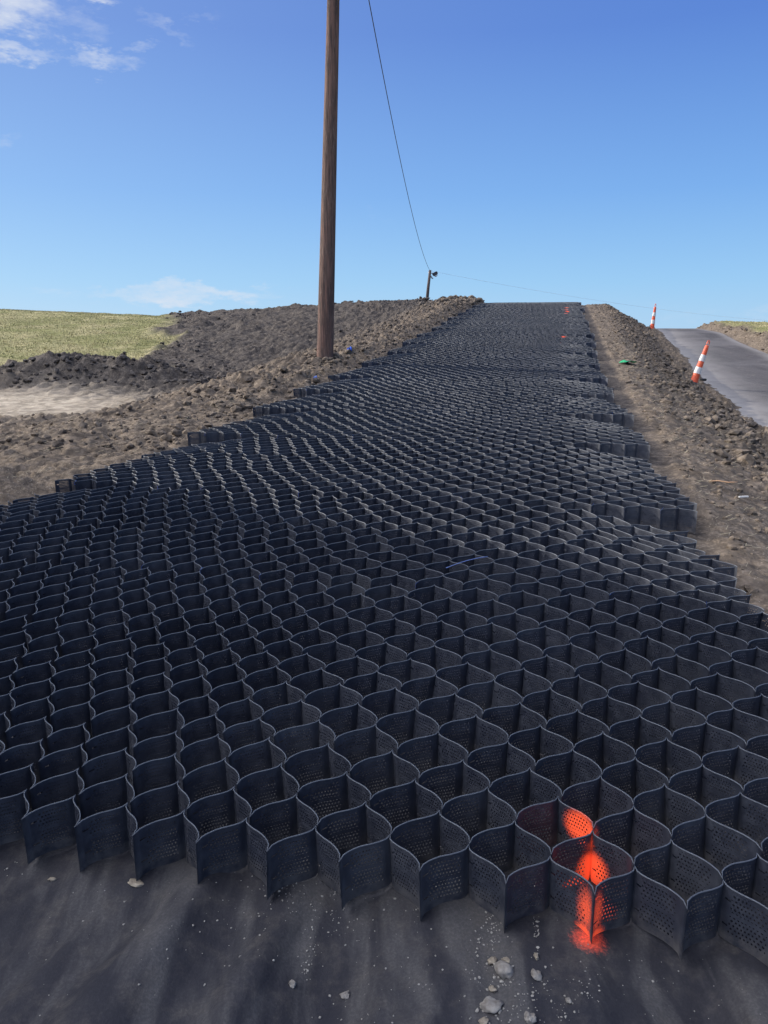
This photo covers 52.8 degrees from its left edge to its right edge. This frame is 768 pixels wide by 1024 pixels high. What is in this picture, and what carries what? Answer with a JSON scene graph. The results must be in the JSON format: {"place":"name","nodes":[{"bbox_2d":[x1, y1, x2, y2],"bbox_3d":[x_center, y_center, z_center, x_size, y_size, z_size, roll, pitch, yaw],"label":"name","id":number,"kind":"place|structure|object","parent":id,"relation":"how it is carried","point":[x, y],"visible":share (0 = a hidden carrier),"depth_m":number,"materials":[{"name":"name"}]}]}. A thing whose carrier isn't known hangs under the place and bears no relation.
{"place":"outdoors","nodes":[
{"label":"outdoors","id":0,"kind":"place"},
{"bbox_2d":[0,297,767,661],"bbox_3d":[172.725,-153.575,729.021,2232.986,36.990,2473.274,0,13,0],"label":"ground","id":1,"kind":"structure","parent":0,"point":[272,337],"depth_m":15.47,"materials":[{"name":"soil"}]},
{"bbox_2d":[317,0,339,358],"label":"utility pole","id":2,"kind":"object","parent":1,"relation":"on","point":[325,337],"visible":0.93,"depth_m":14.88,"materials":[{"name":"brown wood"}]},
{"bbox_2d":[368,0,427,265],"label":"power line","id":3,"kind":"object","parent":2,"relation":"attached to","point":[390,113],"visible":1,"depth_m":23.76,"materials":[{"name":"black metal"}]},
{"bbox_2d":[0,489,767,1023],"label":"geotextile sheet","id":4,"kind":"object","parent":1,"relation":"on","point":[102,965],"visible":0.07,"depth_m":2.05,"materials":[{"name":"black fabric"}]},
{"bbox_2d":[128,878,143,886],"bbox_3d":[-0.736,1.102,2.297,0.055,0.013,0.031,7,15,29],"label":"stone","id":5,"kind":"object","parent":4,"relation":"on","point":[133,882],"visible":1,"depth_m":2.29,"materials":[{"name":"beige stone"}]},
{"bbox_2d":[289,979,295,988],"bbox_3d":[-0.234,1.210,1.987,0.019,0.018,0.020,9,16,34],"label":"stone","id":6,"kind":"object","parent":4,"relation":"on","point":[292,983],"visible":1,"depth_m":1.98,"materials":[{"name":"stone"}]},
{"bbox_2d":[340,990,348,998],"bbox_3d":[-0.101,1.233,1.978,0.026,0.014,0.024,0,13,0],"label":"stone","id":7,"kind":"object","parent":4,"relation":"on","point":[344,995],"visible":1,"depth_m":1.97,"materials":[{"name":"stone"}]},
{"bbox_2d":[55,436,696,533],"bbox_3d":[-0.038,-0.353,6.805,4.982,0.305,2.196,3,13,12],"label":"geocell panel","id":8,"kind":"object","parent":4,"relation":"on","point":[631,490],"visible":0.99,"depth_m":6.44,"materials":[{"name":"black plastic"}]},
{"bbox_2d":[0,485,764,632],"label":"geocell panel","id":9,"kind":"object","parent":4,"relation":"on","point":[638,567],"visible":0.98,"depth_m":4.81,"materials":[{"name":"black plastic"}]},
{"bbox_2d":[446,556,487,567],"bbox_3d":[0.474,0.284,4.406,0.304,0.024,0.004,-8,15,-32],"label":"cord","id":10,"kind":"object","parent":9,"relation":"on","point":[466,560],"visible":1,"depth_m":4.40,"materials":[{"name":"black plastic"}]},
{"bbox_2d":[4,862,760,1023],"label":"grit","id":11,"kind":"object","parent":4,"relation":"on","point":[494,977],"visible":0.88,"depth_m":2.02,"materials":[{"name":"grey gravel"}]},
{"bbox_2d":[0,557,767,966],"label":"geocell panel","id":12,"kind":"object","parent":4,"relation":"on","point":[322,665],"visible":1,"depth_m":2.83,"materials":[{"name":"black plastic"}]},
{"bbox_2d":[187,410,649,461],"bbox_3d":[0.393,-0.903,8.659,4.727,0.259,1.857,3,13,11],"label":"geocell panel","id":13,"kind":"object","parent":4,"relation":"on","point":[618,440],"visible":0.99,"depth_m":8.36,"materials":[{"name":"black plastic"}]},
{"bbox_2d":[253,391,633,428],"bbox_3d":[0.794,-1.410,10.401,4.743,0.261,1.927,3,13,12],"label":"geocell panel","id":14,"kind":"object","parent":4,"relation":"on","point":[598,410],"visible":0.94,"depth_m":10.12,"materials":[{"name":"black plastic"}]},
{"bbox_2d":[293,376,613,402],"bbox_3d":[1.142,-1.936,12.207,4.750,0.271,2.046,3,13,13],"label":"geocell panel","id":15,"kind":"object","parent":4,"relation":"on","point":[548,386],"visible":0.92,"depth_m":11.96,"materials":[{"name":"black plastic"}]},
{"bbox_2d":[328,363,607,386],"bbox_3d":[1.535,-2.499,14.053,4.775,0.316,1.941,3,13,12],"label":"geocell panel","id":16,"kind":"object","parent":4,"relation":"on","point":[575,373],"visible":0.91,"depth_m":13.86,"materials":[{"name":"black plastic"}]},
{"bbox_2d":[362,352,599,371],"bbox_3d":[2.010,-3.093,15.889,4.614,0.343,2.097,3,13,12],"label":"geocell panel","id":17,"kind":"object","parent":4,"relation":"on","point":[545,358],"visible":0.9,"depth_m":15.70,"materials":[{"name":"black plastic"}]},
{"bbox_2d":[478,1016,488,1023],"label":"stone","id":18,"kind":"object","parent":4,"relation":"on","point":[484,1020],"visible":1,"depth_m":1.83,"materials":[{"name":"beige stone"}]},
{"bbox_2d":[480,996,503,1013],"bbox_3d":[0.261,1.194,1.873,0.048,0.024,0.045,10,16,37],"label":"stone","id":19,"kind":"object","parent":4,"relation":"on","point":[490,1004],"visible":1,"depth_m":1.86,"materials":[{"name":"stone"}]},
{"bbox_2d":[487,957,496,964],"bbox_3d":[0.280,1.166,2.009,0.028,0.016,0.025,0,13,0],"label":"stone","id":20,"kind":"object","parent":4,"relation":"on","point":[491,960],"visible":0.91,"depth_m":2.00,"materials":[{"name":"beige stone"}]},
{"bbox_2d":[387,342,597,358],"bbox_3d":[2.516,-3.729,17.855,4.570,0.344,2.153,3,13,12],"label":"geocell panel","id":21,"kind":"object","parent":4,"relation":"on","point":[570,348],"visible":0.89,"depth_m":17.61,"materials":[{"name":"black plastic"}]},
{"bbox_2d":[489,985,496,991],"bbox_3d":[0.271,1.185,1.923,0.021,0.014,0.021,0,13,0],"label":"stone","id":22,"kind":"object","parent":4,"relation":"on","point":[492,988],"visible":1,"depth_m":1.92,"materials":[{"name":"beige stone"}]},
{"bbox_2d":[402,335,595,348],"bbox_3d":[2.961,-4.351,19.753,4.694,0.342,2.022,3,13,13],"label":"geocell panel","id":23,"kind":"object","parent":4,"relation":"on","point":[588,342],"visible":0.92,"depth_m":19.56,"materials":[{"name":"black plastic"}]},
{"bbox_2d":[493,960,513,979],"bbox_3d":[0.307,1.163,1.967,0.051,0.040,0.059,-8,15,-32],"label":"stone","id":24,"kind":"object","parent":4,"relation":"on","point":[503,969],"visible":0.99,"depth_m":1.95,"materials":[{"name":"stone"}]},
{"bbox_2d":[501,957,509,962],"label":"stone","id":25,"kind":"object","parent":4,"relation":"on","point":[507,959],"visible":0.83,"depth_m":2.00,"materials":[{"name":"beige stone"}]},
{"bbox_2d":[417,328,594,339],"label":"geocell panel","id":26,"kind":"object","parent":4,"relation":"on","point":[586,333],"visible":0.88,"depth_m":21.47,"materials":[{"name":"black plastic"}]},
{"bbox_2d":[432,322,589,330],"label":"geocell panel","id":27,"kind":"object","parent":4,"relation":"on","point":[520,325],"visible":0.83,"depth_m":23.46,"materials":[{"name":"black plastic"}]},
{"bbox_2d":[441,317,588,324],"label":"geocell panel","id":28,"kind":"object","parent":4,"relation":"on","point":[521,320],"visible":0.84,"depth_m":25.39,"materials":[{"name":"black plastic"}]},
{"bbox_2d":[447,313,584,320],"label":"geocell panel","id":29,"kind":"object","parent":4,"relation":"on","point":[522,315],"visible":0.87,"depth_m":27.49,"materials":[{"name":"black plastic"}]},
{"bbox_2d":[458,309,582,315],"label":"geocell panel","id":30,"kind":"object","parent":4,"relation":"on","point":[523,311],"visible":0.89,"depth_m":29.62,"materials":[{"name":"black plastic"}]},
{"bbox_2d":[466,305,584,312],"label":"geocell panel","id":31,"kind":"object","parent":4,"relation":"on","point":[582,309],"visible":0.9,"depth_m":31.67,"materials":[{"name":"black plastic"}]},
{"bbox_2d":[472,303,580,307],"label":"geocell panel","id":32,"kind":"object","parent":4,"relation":"on","point":[528,304],"visible":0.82,"depth_m":33.60,"materials":[{"name":"black plastic"}]},
{"bbox_2d":[524,1011,536,1023],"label":"stone","id":33,"kind":"object","parent":4,"relation":"on","point":[529,1018],"visible":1,"depth_m":1.81,"materials":[{"name":"stone"}]},
{"bbox_2d":[480,302,580,304],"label":"geocell panel","id":34,"kind":"object","parent":4,"relation":"on","point":[534,302],"visible":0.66,"depth_m":36.54,"materials":[{"name":"black plastic"}]},
{"bbox_2d":[531,968,541,980],"bbox_3d":[0.382,1.158,1.939,0.028,0.021,0.031,0,13,0],"label":"stone","id":35,"kind":"object","parent":4,"relation":"on","point":[536,975],"visible":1,"depth_m":1.93,"materials":[{"name":"stone"}]},
{"bbox_2d":[565,997,571,1003],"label":"stone","id":36,"kind":"object","parent":4,"relation":"on","point":[568,1000],"visible":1,"depth_m":1.85,"materials":[{"name":"stone"}]},
{"bbox_2d":[0,295,767,620],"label":"soil clods","id":37,"kind":"object","parent":1,"relation":"on","point":[744,457],"visible":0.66,"depth_m":12.96,"materials":[{"name":"brown soil"}]},
{"bbox_2d":[0,309,767,364],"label":"grass","id":38,"kind":"structure","parent":1,"relation":"on","point":[76,326],"depth_m":33.84,"materials":[{"name":"green plant"}]},
{"bbox_2d":[426,270,437,297],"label":"utility pole","id":39,"kind":"object","parent":1,"relation":"on","point":[429,278],"visible":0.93,"depth_m":55.59,"materials":[{"name":"wood"}]},
{"bbox_2d":[433,271,767,320],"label":"power line","id":40,"kind":"object","parent":39,"relation":"attached to","point":[584,298],"visible":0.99,"depth_m":61.19,"materials":[{"name":"black metal"}]},
{"bbox_2d":[619,360,635,362],"bbox_3d":[4.903,-3.030,15.578,0.335,0.068,0.336,0,13,0],"label":"plastic scrap","id":41,"kind":"object","parent":1,"relation":"on","point":[624,361],"visible":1,"depth_m":15.47,"materials":[{"name":"green plastic"}]},
{"bbox_2d":[650,307,655,328],"bbox_3d":[10.782,-7.810,31.039,0.378,1.073,0.379,1,13,2],"label":"traffic cone","id":42,"kind":"object","parent":1,"relation":"on","point":[652,325],"visible":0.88,"depth_m":31.02,"materials":[{"name":"orange plastic"}]},
{"bbox_2d":[691,340,709,383],"bbox_3d":[7.255,-3.418,17.713,0.410,1.060,0.410,17,9,-4],"label":"traffic cone","id":43,"kind":"object","parent":1,"relation":"on","point":[697,372],"visible":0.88,"depth_m":17.67,"materials":[{"name":"orange plastic"}]},
{"bbox_2d":[0,0,767,327],"label":"sky","id":44,"kind":"structure","parent":0,"point":[158,157],"materials":[{"name":"blue"}]},
{"bbox_2d":[2,337,767,573],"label":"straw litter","id":45,"kind":"object","parent":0,"point":[674,416],"visible":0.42,"depth_m":9.22,"materials":[{"name":"beige plant"}]},
{"bbox_2d":[656,328,767,426],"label":"road","id":46,"kind":"structure","parent":0,"point":[735,371],"depth_m":21.09,"materials":[{"name":"grey asphalt"}]}
]}

